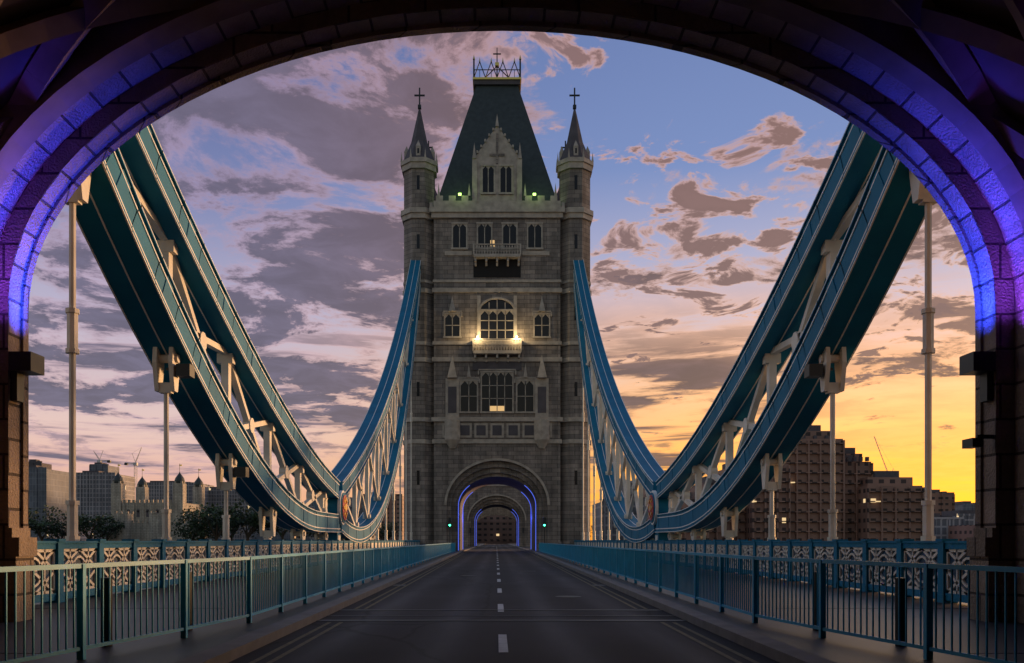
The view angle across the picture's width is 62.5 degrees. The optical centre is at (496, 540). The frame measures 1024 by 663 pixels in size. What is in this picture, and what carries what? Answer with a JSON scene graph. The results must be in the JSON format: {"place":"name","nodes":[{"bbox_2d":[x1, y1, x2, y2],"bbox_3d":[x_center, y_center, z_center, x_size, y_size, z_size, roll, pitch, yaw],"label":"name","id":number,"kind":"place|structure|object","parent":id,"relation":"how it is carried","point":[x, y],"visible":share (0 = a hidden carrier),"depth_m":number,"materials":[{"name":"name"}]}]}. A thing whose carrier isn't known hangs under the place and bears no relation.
{"place":"outdoors","nodes":[
{"label":"outdoors","id":0,"kind":"place"},
{"bbox_2d":[29,31,974,539],"label":"sky","id":1,"kind":"structure","parent":0,"point":[707,174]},
{"bbox_2d":[229,544,779,662],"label":"road","id":2,"kind":"structure","parent":0,"point":[496,603],"depth_m":13.73,"materials":[{"name":"grey asphalt"}]},
{"bbox_2d":[0,544,1023,662],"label":"pavement","id":3,"kind":"structure","parent":0,"point":[232,640],"depth_m":12.79,"materials":[{"name":"grey concrete"}]},
{"bbox_2d":[65,122,936,561],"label":"suspension chains","id":4,"kind":"object","parent":3,"relation":"on","point":[867,214],"visible":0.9,"depth_m":27.53,"materials":[{"name":"blue paint"}]},
{"bbox_2d":[34,539,969,602],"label":"parapets","id":5,"kind":"object","parent":3,"relation":"on","point":[64,551],"visible":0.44,"depth_m":22.27,"materials":[{"name":"blue paint"}]},
{"bbox_2d":[0,0,1023,622],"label":"archway","id":6,"kind":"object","parent":3,"relation":"on","point":[928,94],"depth_m":13.20,"materials":[{"name":"stone"}]},
{"bbox_2d":[0,543,1023,662],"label":"guard rails","id":7,"kind":"object","parent":3,"relation":"on","point":[660,569],"visible":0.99,"depth_m":11.60,"materials":[{"name":"teal metal"}]},
{"bbox_2d":[101,435,994,646],"bbox_3d":[-0.300,-0.193,12.340,16.220,2.934,4.420,0,0,0],"label":"street furniture","id":8,"kind":"object","parent":3,"relation":"on","point":[975,442],"visible":0.5,"depth_m":10.19,"materials":[{"name":"metal"}]},
{"bbox_3d":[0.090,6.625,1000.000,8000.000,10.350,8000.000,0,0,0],"label":"bank ground","id":9,"kind":"structure","parent":0,"visible":0},
{"bbox_2d":[108,464,205,540],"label":"tower of london","id":10,"kind":"structure","parent":9,"relation":"on","point":[140,516],"depth_m":438.90,"materials":[{"name":"white stone"}]},
{"bbox_2d":[29,459,403,540],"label":"city blocks","id":11,"kind":"structure","parent":9,"relation":"on","point":[48,486],"depth_m":640.00,"materials":[{"name":"grey glass"}]},
{"bbox_2d":[94,436,892,484],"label":"construction cranes","id":12,"kind":"object","parent":11,"relation":"on","point":[126,463],"visible":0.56,"depth_m":700.42,"materials":[{"name":"silver metal"}]},
{"bbox_2d":[29,499,591,540],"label":"tree","id":13,"kind":"object","parent":9,"relation":"on","point":[238,520],"depth_m":377.49,"materials":[{"name":"green plant"}]},
{"bbox_2d":[477,425,974,543],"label":"buildings","id":14,"kind":"structure","parent":9,"relation":"on","point":[870,503],"depth_m":259.00,"materials":[{"name":"brick"}]},
{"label":"deck structure","id":15,"kind":"object","parent":9,"relation":"on","visible":0},
{"bbox_2d":[463,484,530,546],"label":"archway","id":16,"kind":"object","parent":15,"relation":"on","point":[514,501],"depth_m":178.00,"materials":[{"name":"stone"}]},
{"bbox_2d":[477,507,516,521],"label":"arch","id":17,"kind":"structure","parent":15,"relation":"on","point":[492,511],"depth_m":277.00,"materials":[{"name":"stone"}]},
{"bbox_2d":[401,53,593,550],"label":"tower","id":18,"kind":"structure","parent":15,"relation":"on","point":[496,235],"depth_m":100.00,"materials":[{"name":"stone"}]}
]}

